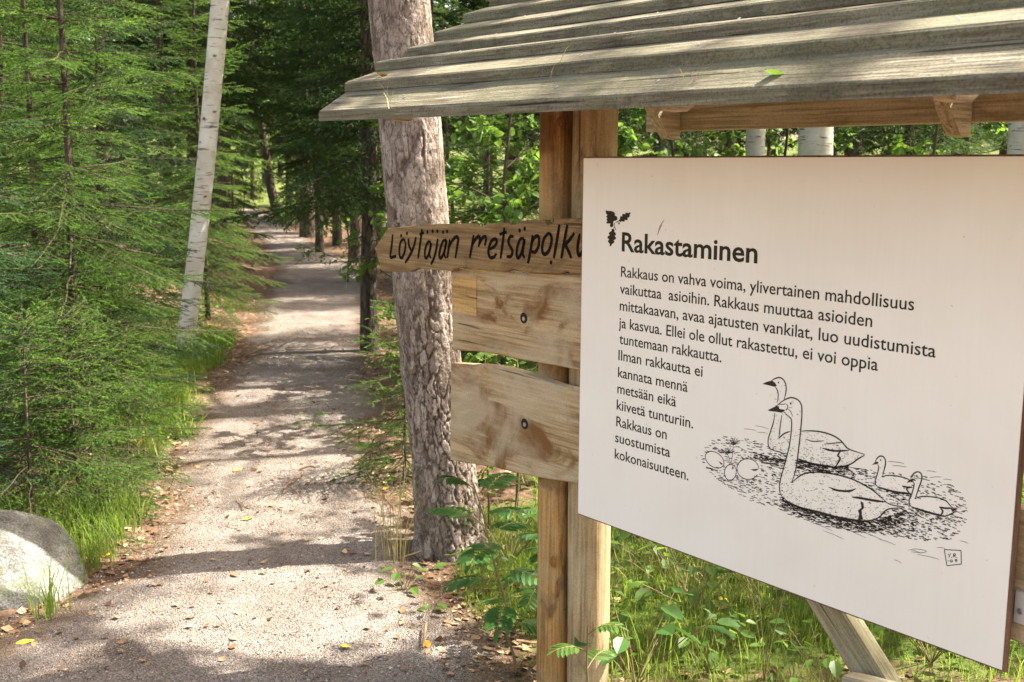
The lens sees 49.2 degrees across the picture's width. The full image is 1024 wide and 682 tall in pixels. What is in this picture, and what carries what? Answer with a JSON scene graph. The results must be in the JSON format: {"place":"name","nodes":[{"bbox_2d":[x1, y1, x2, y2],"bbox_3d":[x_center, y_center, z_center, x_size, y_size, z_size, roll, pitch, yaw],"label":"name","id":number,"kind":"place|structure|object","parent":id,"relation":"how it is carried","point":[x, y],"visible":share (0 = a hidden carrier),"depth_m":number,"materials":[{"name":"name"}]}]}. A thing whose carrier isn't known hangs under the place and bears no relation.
{"place":"outdoors","nodes":[
{"label":"outdoors","id":0,"kind":"place"},
{"bbox_2d":[0,209,514,681],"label":"path","id":1,"kind":"structure","parent":0,"point":[312,292],"depth_m":4.71,"materials":[{"name":"gravel"}]},
{"bbox_2d":[9,549,81,622],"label":"grass tuft","id":2,"kind":"object","parent":1,"relation":"on","point":[49,600],"visible":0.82,"depth_m":4.12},
{"bbox_2d":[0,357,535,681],"bbox_3d":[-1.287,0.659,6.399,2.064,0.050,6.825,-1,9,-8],"label":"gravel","id":3,"kind":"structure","parent":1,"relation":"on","point":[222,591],"depth_m":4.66,"materials":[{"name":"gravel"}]},
{"bbox_2d":[272,161,299,229],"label":"shrub","id":4,"kind":"object","parent":1,"relation":"on","point":[293,200],"visible":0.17,"depth_m":28.82,"materials":[{"name":"green plant"}]},
{"bbox_2d":[294,411,329,428],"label":"herb","id":5,"kind":"object","parent":1,"relation":"on","point":[319,413],"visible":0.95,"depth_m":7.04,"materials":[{"name":"green"}]},
{"bbox_2d":[375,563,428,594],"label":"herb","id":6,"kind":"object","parent":1,"relation":"on","point":[395,576],"visible":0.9,"depth_m":4.37,"materials":[{"name":"green"}]},
{"bbox_2d":[358,454,448,566],"bbox_3d":[-0.509,0.702,4.681,0.465,0.507,0.334,5,10,25],"label":"grass stalk","id":7,"kind":"object","parent":1,"relation":"on","point":[393,543],"depth_m":4.69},
{"bbox_2d":[417,601,447,613],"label":"herb","id":8,"kind":"object","parent":1,"relation":"on","point":[441,605],"visible":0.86,"depth_m":4.14,"materials":[{"name":"green"}]},
{"bbox_2d":[15,0,932,144],"label":"sky","id":9,"kind":"structure","parent":0,"point":[433,0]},
{"bbox_2d":[0,121,1023,681],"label":"forest floor","id":10,"kind":"structure","parent":0,"point":[262,269],"depth_m":4.68,"materials":[{"name":"plant"}]},
{"bbox_2d":[0,77,70,495],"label":"spruce tree","id":11,"kind":"object","parent":10,"relation":"on","point":[13,256],"visible":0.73,"depth_m":5.16,"materials":[{"name":"green plant"}]},
{"bbox_2d":[0,510,88,610],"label":"boulder","id":12,"kind":"object","parent":10,"relation":"on","point":[30,541],"visible":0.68,"depth_m":4.36,"materials":[{"name":"stone"}]},
{"bbox_2d":[0,0,93,339],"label":"spruce tree","id":13,"kind":"object","parent":10,"relation":"on","point":[20,37],"visible":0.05,"depth_m":9.51,"materials":[{"name":"green plant"}]},
{"bbox_2d":[17,430,91,524],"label":"wild flower","id":14,"kind":"object","parent":10,"relation":"on","point":[55,459],"visible":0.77,"depth_m":4.92,"materials":[{"name":"green plant"}]},
{"bbox_2d":[0,291,155,561],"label":"spruce sapling","id":15,"kind":"object","parent":10,"relation":"on","point":[11,461],"visible":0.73,"depth_m":4.87,"materials":[{"name":"green"}]},
{"bbox_2d":[0,0,157,389],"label":"spruce tree","id":16,"kind":"object","parent":10,"relation":"on","point":[11,74],"visible":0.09,"depth_m":7.52,"materials":[{"name":"green plant"}]},
{"bbox_2d":[0,0,169,425],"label":"spruce tree","id":17,"kind":"object","parent":10,"relation":"on","point":[29,102],"visible":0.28,"depth_m":6.57,"materials":[{"name":"green plant"}]},
{"bbox_2d":[1,0,171,289],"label":"spruce tree","id":18,"kind":"object","parent":10,"relation":"on","point":[55,44],"visible":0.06,"depth_m":12.09,"materials":[{"name":"green plant"}]},
{"bbox_2d":[0,296,177,546],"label":"spruce sapling","id":19,"kind":"object","parent":10,"relation":"on","point":[99,434],"visible":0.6,"depth_m":5.10,"materials":[{"name":"green"}]},
{"bbox_2d":[2,311,177,522],"bbox_3d":[-2.049,0.468,5.287,0.899,1.227,0.959,-8,12,-44],"label":"spruce sapling","id":20,"kind":"object","parent":10,"relation":"on","point":[99,423],"visible":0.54,"depth_m":5.26,"materials":[{"name":"green plant"}]},
{"bbox_2d":[0,0,186,199],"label":"spruce tree","id":21,"kind":"object","parent":10,"relation":"on","point":[123,100],"visible":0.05,"depth_m":16.53,"materials":[{"name":"green plant"}]},
{"bbox_2d":[16,254,203,464],"bbox_3d":[-2.364,0.196,6.572,1.150,1.473,1.079,7,11,36],"label":"spruce sapling","id":22,"kind":"object","parent":10,"relation":"on","point":[132,308],"visible":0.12,"depth_m":6.46,"materials":[{"name":"green"}]},
{"bbox_2d":[0,0,223,449],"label":"spruce tree","id":23,"kind":"object","parent":10,"relation":"on","point":[99,186],"visible":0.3,"depth_m":6.92,"materials":[{"name":"green plant"}]},
{"bbox_2d":[0,0,237,327],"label":"spruce tree","id":24,"kind":"object","parent":10,"relation":"on","point":[145,182],"visible":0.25,"depth_m":10.61,"materials":[{"name":"green plant"}]},
{"bbox_2d":[0,0,246,461],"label":"spruce tree","id":25,"kind":"object","parent":10,"relation":"on","point":[69,256],"visible":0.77,"depth_m":5.84,"materials":[{"name":"green plant"}]},
{"bbox_2d":[97,412,166,470],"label":"grass tuft","id":26,"kind":"object","parent":10,"relation":"on","point":[139,442],"visible":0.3,"depth_m":6.27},
{"bbox_2d":[63,317,212,489],"bbox_3d":[-1.960,0.428,5.834,0.809,1.105,0.863,4,9,20],"label":"spruce sapling","id":27,"kind":"object","parent":10,"relation":"on","point":[129,405],"visible":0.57,"depth_m":5.80,"materials":[{"name":"green"}]},
{"bbox_2d":[52,0,243,226],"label":"spruce tree","id":28,"kind":"object","parent":10,"relation":"on","point":[134,42],"visible":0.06,"depth_m":19.26,"materials":[{"name":"green plant"}]},
{"bbox_2d":[82,0,277,290],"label":"spruce tree","id":29,"kind":"object","parent":10,"relation":"on","point":[159,39],"visible":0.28,"depth_m":14.13,"materials":[{"name":"green plant"}]},
{"bbox_2d":[162,392,213,437],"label":"grass tuft","id":30,"kind":"object","parent":10,"relation":"on","point":[183,424],"visible":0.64,"depth_m":6.90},
{"bbox_2d":[75,0,318,228],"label":"spruce tree","id":31,"kind":"object","parent":10,"relation":"on","point":[240,77],"visible":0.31,"depth_m":18.61,"materials":[{"name":"green plant"}]},
{"bbox_2d":[89,0,317,356],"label":"birch tree","id":32,"kind":"object","parent":10,"relation":"on","point":[210,111],"visible":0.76,"depth_m":9.27,"materials":[{"name":"white plant"}]},
{"bbox_2d":[130,0,293,327],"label":"spruce tree","id":33,"kind":"object","parent":10,"relation":"on","point":[196,91],"visible":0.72,"depth_m":11.37,"materials":[{"name":"green plant"}]},
{"bbox_2d":[176,315,249,364],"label":"grass tuft","id":34,"kind":"object","parent":10,"relation":"on","point":[213,342],"visible":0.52,"depth_m":9.41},
{"bbox_2d":[144,0,282,221],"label":"spruce tree","id":35,"kind":"object","parent":10,"relation":"on","point":[248,139],"visible":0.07,"depth_m":29.22,"materials":[{"name":"green plant"}]},
{"bbox_2d":[121,0,312,237],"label":"spruce tree","id":36,"kind":"object","parent":10,"relation":"on","point":[258,58],"visible":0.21,"depth_m":24.00,"materials":[{"name":"green plant"}]},
{"bbox_2d":[214,137,263,188],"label":"shrub","id":37,"kind":"object","parent":10,"relation":"on","point":[257,177],"visible":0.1,"depth_m":43.68,"materials":[{"name":"green plant"}]},
{"bbox_2d":[214,37,267,220],"bbox_3d":[-8.374,-6.714,33.368,1.956,7.019,2.021,2,9,11],"label":"spruce tree","id":38,"kind":"object","parent":10,"relation":"on","point":[244,192],"visible":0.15,"depth_m":33.65,"materials":[{"name":"green plant"}]},
{"bbox_2d":[232,140,266,211],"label":"shrub","id":39,"kind":"object","parent":10,"relation":"on","point":[250,172],"visible":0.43,"depth_m":40.27,"materials":[{"name":"green plant"}]},
{"bbox_2d":[233,0,278,186],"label":"spruce tree","id":40,"kind":"object","parent":10,"relation":"on","point":[263,178],"visible":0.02,"depth_m":50.55,"materials":[{"name":"green plant"}]},
{"bbox_2d":[231,0,283,199],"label":"spruce tree","id":41,"kind":"object","parent":10,"relation":"on","point":[252,176],"visible":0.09,"depth_m":46.06,"materials":[{"name":"green plant"}]},
{"bbox_2d":[236,0,291,215],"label":"alder tree","id":42,"kind":"object","parent":10,"relation":"on","point":[271,189],"visible":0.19,"depth_m":36.87,"materials":[{"name":"green plant"}]},
{"bbox_2d":[232,0,295,205],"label":"spruce tree","id":43,"kind":"object","parent":10,"relation":"on","point":[271,140],"visible":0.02,"depth_m":39.08,"materials":[{"name":"green plant"}]},
{"bbox_2d":[249,116,285,191],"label":"shrub","id":44,"kind":"object","parent":10,"relation":"on","point":[258,170],"visible":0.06,"depth_m":49.32,"materials":[{"name":"green plant"}]},
{"bbox_2d":[268,42,298,217],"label":"spruce tree","id":45,"kind":"object","parent":10,"relation":"on","point":[285,176],"visible":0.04,"depth_m":35.67,"materials":[{"name":"green plant"}]},
{"bbox_2d":[228,0,358,237],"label":"spruce tree","id":46,"kind":"object","parent":10,"relation":"on","point":[302,233],"visible":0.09,"depth_m":25.41,"materials":[{"name":"green plant"}]},
{"bbox_2d":[262,8,338,216],"bbox_3d":[-5.525,-10.117,31.802,3.505,13.446,3.642,-3,10,-22],"label":"spruce tree","id":47,"kind":"object","parent":10,"relation":"on","point":[280,120],"visible":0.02,"depth_m":32.26,"materials":[{"name":"green plant"}]},
{"bbox_2d":[252,0,361,251],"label":"spruce tree","id":48,"kind":"object","parent":10,"relation":"on","point":[319,238],"visible":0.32,"depth_m":20.93,"materials":[{"name":"green plant"}]},
{"bbox_2d":[268,3,361,245],"bbox_3d":[-3.641,-7.140,22.647,2.875,10.615,2.767,2,9,10],"label":"spruce tree","id":49,"kind":"object","parent":10,"relation":"on","point":[336,235],"visible":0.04,"depth_m":22.98,"materials":[{"name":"green plant"}]},
{"bbox_2d":[266,1,382,262],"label":"spruce tree","id":50,"kind":"object","parent":10,"relation":"on","point":[356,225],"visible":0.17,"depth_m":18.80,"materials":[{"name":"green plant"}]},
{"bbox_2d":[292,151,383,281],"bbox_3d":[-2.251,-1.814,16.020,1.459,2.041,1.171,4,10,22],"label":"shrub","id":51,"kind":"object","parent":10,"relation":"on","point":[352,235],"visible":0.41,"depth_m":15.99,"materials":[{"name":"green plant"}]},
{"bbox_2d":[219,0,514,353],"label":"spruce tree","id":52,"kind":"object","parent":10,"relation":"on","point":[367,201],"visible":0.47,"depth_m":9.59,"materials":[{"name":"green plant"}]},
{"bbox_2d":[282,0,460,243],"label":"spruce tree","id":53,"kind":"object","parent":10,"relation":"on","point":[381,181],"visible":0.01,"depth_m":20.64,"materials":[{"name":"green plant"}]},
{"bbox_2d":[316,300,466,501],"bbox_3d":[-0.543,0.405,5.838,1.007,1.289,0.944,-3,10,-23],"label":"spruce sapling","id":54,"kind":"object","parent":10,"relation":"on","point":[387,459],"visible":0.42,"depth_m":5.80,"materials":[{"name":"green"}]},
{"bbox_2d":[330,1,465,146],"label":"spruce tree","id":55,"kind":"object","parent":10,"relation":"on","point":[443,10],"visible":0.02,"depth_m":23.03,"materials":[{"name":"green plant"}]},
{"bbox_2d":[293,0,538,174],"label":"spruce tree","id":56,"kind":"object","parent":10,"relation":"on","point":[438,16],"visible":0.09,"depth_m":14.84,"materials":[{"name":"green plant"}]},
{"bbox_2d":[368,0,488,561],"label":"pine tree","id":57,"kind":"object","parent":10,"relation":"on","point":[413,161],"visible":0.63,"depth_m":4.66,"materials":[{"name":"brown plant"}]},
{"bbox_2d":[335,17,530,360],"bbox_3d":[-0.528,-1.175,9.099,1.610,2.807,2.006,6,10,32],"label":"shrub","id":58,"kind":"object","parent":10,"relation":"on","point":[379,189],"visible":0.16,"depth_m":8.89,"materials":[{"name":"green plant"}]},
{"bbox_2d":[366,112,539,370],"bbox_3d":[0.132,-0.695,6.908,1.464,2.552,1.824,-5,10,-33],"label":"shrub","id":59,"kind":"object","parent":10,"relation":"on","point":[493,134],"visible":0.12,"depth_m":6.81,"materials":[{"name":"green plant"}]},
{"bbox_2d":[394,0,539,372],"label":"spruce tree","id":60,"kind":"object","parent":10,"relation":"on","point":[488,164],"visible":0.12,"depth_m":7.79,"materials":[{"name":"green plant"}]},
{"bbox_2d":[434,547,516,595],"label":"herb","id":61,"kind":"object","parent":10,"relation":"on","point":[490,567],"visible":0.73,"depth_m":4.31,"materials":[{"name":"green plant"}]},
{"bbox_2d":[424,472,536,672],"bbox_3d":[-0.058,0.774,3.671,0.421,0.702,0.425,-2,9,-17],"label":"rowan seedling","id":62,"kind":"object","parent":10,"relation":"on","point":[508,617],"visible":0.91,"depth_m":3.62,"materials":[{"name":"green"}]},
{"bbox_2d":[465,352,509,531],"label":"leafy sapling","id":63,"kind":"object","parent":10,"relation":"on","point":[479,355],"visible":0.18,"depth_m":5.01,"materials":[{"name":"green plant"}]},
{"bbox_2d":[439,0,535,199],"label":"spruce tree","id":64,"kind":"object","parent":10,"relation":"on","point":[450,7],"visible":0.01,"depth_m":35.51,"materials":[{"name":"green plant"}]},
{"bbox_2d":[438,0,539,218],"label":"spruce tree","id":65,"kind":"object","parent":10,"relation":"on","point":[455,15],"visible":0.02,"depth_m":17.66,"materials":[{"name":"green plant"}]},
{"bbox_2d":[449,482,537,564],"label":"herb","id":66,"kind":"object","parent":10,"relation":"on","point":[530,516],"visible":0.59,"depth_m":4.68,"materials":[{"name":"green plant"}]},
{"bbox_2d":[0,244,995,681],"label":"leaf litter","id":67,"kind":"object","parent":10,"relation":"on","point":[238,612],"visible":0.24,"depth_m":4.40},
{"bbox_2d":[483,352,525,515],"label":"leafy sapling","id":68,"kind":"object","parent":10,"relation":"on","point":[497,358],"visible":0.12,"depth_m":5.26,"materials":[{"name":"green"}]},
{"bbox_2d":[0,291,1023,681],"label":"grass","id":69,"kind":"structure","parent":10,"relation":"on","point":[112,519],"depth_m":4.50,"materials":[{"name":"plant"}]},
{"bbox_2d":[0,169,1023,681],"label":"undergrowth","id":70,"kind":"object","parent":10,"relation":"on","point":[734,617],"visible":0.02,"depth_m":4.00,"materials":[{"name":"green plant"}]},
{"bbox_2d":[495,507,537,618],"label":"rowan seedling","id":71,"kind":"object","parent":10,"relation":"on","point":[529,536],"visible":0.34,"depth_m":3.94,"materials":[{"name":"green plant"}]},
{"bbox_2d":[391,122,642,274],"bbox_3d":[0.137,-1.197,8.117,2.189,3.062,1.756,2,9,8],"label":"shrub","id":72,"kind":"object","parent":10,"relation":"on","point":[622,134],"visible":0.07,"depth_m":8.28,"materials":[{"name":"green plant"}]},
{"bbox_2d":[456,1,652,353],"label":"spruce tree","id":73,"kind":"object","parent":10,"relation":"on","point":[527,133],"visible":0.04,"depth_m":9.12,"materials":[{"name":"green plant"}]},
{"bbox_2d":[547,622,628,681],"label":"rowan seedling","id":74,"kind":"object","parent":10,"relation":"on","point":[562,651],"visible":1,"depth_m":3.12,"materials":[{"name":"green"}]},
{"bbox_2d":[498,108,726,138],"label":"spruce tree","id":75,"kind":"object","parent":10,"relation":"on","point":[525,114],"depth_m":15.38,"materials":[{"name":"green plant"}]},
{"bbox_2d":[610,539,666,595],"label":"grass tuft","id":76,"kind":"object","parent":10,"relation":"on","point":[632,567],"visible":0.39,"depth_m":4.36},
{"bbox_2d":[610,527,687,574],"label":"herb","id":77,"kind":"object","parent":10,"relation":"on","point":[623,535],"visible":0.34,"depth_m":4.43,"materials":[{"name":"green plant"}]},
{"bbox_2d":[564,586,740,681],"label":"herb","id":78,"kind":"object","parent":10,"relation":"on","point":[620,644],"visible":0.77,"depth_m":3.45,"materials":[{"name":"green"}]},
{"bbox_2d":[319,0,1023,681],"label":"notice stand","id":79,"kind":"object","parent":10,"relation":"on","point":[953,68],"visible":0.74,"depth_m":2.91,"materials":[{"name":"brown wood"}]},
{"bbox_2d":[375,218,582,273],"bbox_3d":[-0.058,-0.281,3.415,0.026,0.230,1.358,-6,11,-37],"label":"direction sign","id":80,"kind":"object","parent":79,"relation":"attached to","point":[540,246],"visible":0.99,"depth_m":3.42,"materials":[{"name":"brown wood"}]},
{"bbox_2d":[764,69,783,74],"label":"fallen leaf","id":81,"kind":"object","parent":79,"relation":"on","point":[775,72],"visible":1,"depth_m":2.01,"materials":[{"name":"green plant"}]},
{"bbox_2d":[578,154,1023,672],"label":"information panel","id":82,"kind":"object","parent":79,"relation":"attached to","point":[802,376],"visible":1,"depth_m":2.46,"materials":[{"name":"white laminate"}]},
{"bbox_2d":[617,108,725,155],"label":"spruce tree","id":83,"kind":"object","parent":10,"relation":"on","point":[658,147],"visible":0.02,"depth_m":11.25,"materials":[{"name":"green plant"}]},
{"bbox_2d":[618,108,746,155],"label":"shrub","id":84,"kind":"object","parent":10,"relation":"on","point":[644,145],"visible":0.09,"depth_m":8.72,"materials":[{"name":"green plant"}]},
{"bbox_2d":[627,543,744,612],"bbox_3d":[0.669,0.869,4.074,0.505,0.279,0.472,0,9,0],"label":"herb","id":85,"kind":"object","parent":10,"relation":"on","point":[693,598],"visible":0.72,"depth_m":4.06,"materials":[{"name":"green"}]},
{"bbox_2d":[634,131,741,155],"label":"spruce tree","id":86,"kind":"object","parent":10,"relation":"on","point":[686,152],"visible":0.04,"depth_m":39.88,"materials":[{"name":"green plant"}]},
{"bbox_2d":[619,549,775,617],"bbox_3d":[0.722,0.858,4.212,0.719,0.240,0.626,-2,9,-14],"label":"grass tuft","id":87,"kind":"object","parent":10,"relation":"on","point":[702,584],"visible":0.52,"depth_m":4.18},
{"bbox_2d":[654,611,763,671],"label":"herb","id":88,"kind":"object","parent":10,"relation":"on","point":[712,657],"visible":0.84,"depth_m":3.58,"materials":[{"name":"green plant"}]},
{"bbox_2d":[622,126,797,154],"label":"spruce tree","id":89,"kind":"object","parent":10,"relation":"on","point":[729,143],"depth_m":16.65,"materials":[{"name":"green plant"}]},
{"bbox_2d":[688,129,788,155],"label":"spruce tree","id":90,"kind":"object","parent":10,"relation":"on","point":[738,140],"visible":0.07,"depth_m":36.97,"materials":[{"name":"green plant"}]},
{"bbox_2d":[745,129,764,155],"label":"birch tree","id":91,"kind":"object","parent":10,"relation":"on","point":[755,142],"visible":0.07,"depth_m":9.00,"materials":[{"name":"grey plant"}]},
{"bbox_2d":[712,568,804,612],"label":"herb","id":92,"kind":"object","parent":10,"relation":"on","point":[762,600],"visible":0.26,"depth_m":4.09,"materials":[{"name":"green plant"}]},
{"bbox_2d":[746,577,784,680],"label":"grass tuft","id":93,"kind":"object","parent":10,"relation":"on","point":[767,632],"visible":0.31,"depth_m":3.60,"materials":[{"name":"green plant"}]},
{"bbox_2d":[710,127,859,155],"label":"shrub","id":94,"kind":"object","parent":10,"relation":"on","point":[781,150],"visible":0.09,"depth_m":10.70,"materials":[{"name":"green plant"}]},
{"bbox_2d":[740,128,833,154],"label":"spruce tree","id":95,"kind":"object","parent":10,"relation":"on","point":[781,134],"visible":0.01,"depth_m":36.96,"materials":[{"name":"green plant"}]},
{"bbox_2d":[770,618,848,681],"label":"herb","id":96,"kind":"object","parent":10,"relation":"on","point":[835,667],"visible":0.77,"depth_m":3.49,"materials":[{"name":"green plant"}]},
{"bbox_2d":[798,127,833,154],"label":"birch tree","id":97,"kind":"object","parent":10,"relation":"on","point":[816,141],"visible":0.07,"depth_m":8.07,"materials":[{"name":"grey plant"}]},
{"bbox_2d":[793,126,922,154],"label":"spruce tree","id":98,"kind":"object","parent":10,"relation":"on","point":[837,151],"visible":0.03,"depth_m":36.01,"materials":[{"name":"green plant"}]},
{"bbox_2d":[744,122,1007,154],"bbox_3d":[4.537,-7.678,13.950,3.689,14.154,3.833,-4,10,-28],"label":"spruce tree","id":99,"kind":"object","parent":10,"relation":"on","point":[849,149],"visible":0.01,"depth_m":14.66,"materials":[{"name":"green plant"}]},
{"bbox_2d":[794,123,1007,154],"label":"spruce tree","id":100,"kind":"object","parent":10,"relation":"on","point":[909,131],"visible":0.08,"depth_m":9.30,"materials":[{"name":"green plant"}]},
{"bbox_2d":[872,625,945,662],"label":"herb","id":101,"kind":"object","parent":10,"relation":"on","point":[876,628],"visible":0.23,"depth_m":3.69,"materials":[{"name":"green plant"}]},
{"bbox_2d":[882,122,1007,154],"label":"spruce tree","id":102,"kind":"object","parent":10,"relation":"on","point":[969,139],"visible":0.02,"depth_m":12.49,"materials":[{"name":"green plant"}]},
{"bbox_2d":[892,125,1000,154],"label":"spruce tree","id":103,"kind":"object","parent":10,"relation":"on","point":[989,143],"depth_m":36.60,"materials":[{"name":"green plant"}]},
{"bbox_2d":[889,122,1007,154],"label":"shrub","id":104,"kind":"object","parent":10,"relation":"on","point":[899,146],"visible":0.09,"depth_m":8.45,"materials":[{"name":"green plant"}]},
{"bbox_2d":[917,124,1007,153],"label":"spruce tree","id":105,"kind":"object","parent":10,"relation":"on","point":[1003,151],"depth_m":16.70,"materials":[{"name":"green plant"}]},
{"bbox_2d":[984,138,1006,149],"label":"spruce tree","id":106,"kind":"object","parent":10,"relation":"on","point":[1001,143],"visible":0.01,"depth_m":10.78,"materials":[{"name":"green plant"}]},
{"bbox_2d":[1007,121,1023,153],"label":"birch tree","id":107,"kind":"object","parent":10,"relation":"on","point":[1015,142],"visible":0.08,"depth_m":7.23,"materials":[{"name":"grey plant"}]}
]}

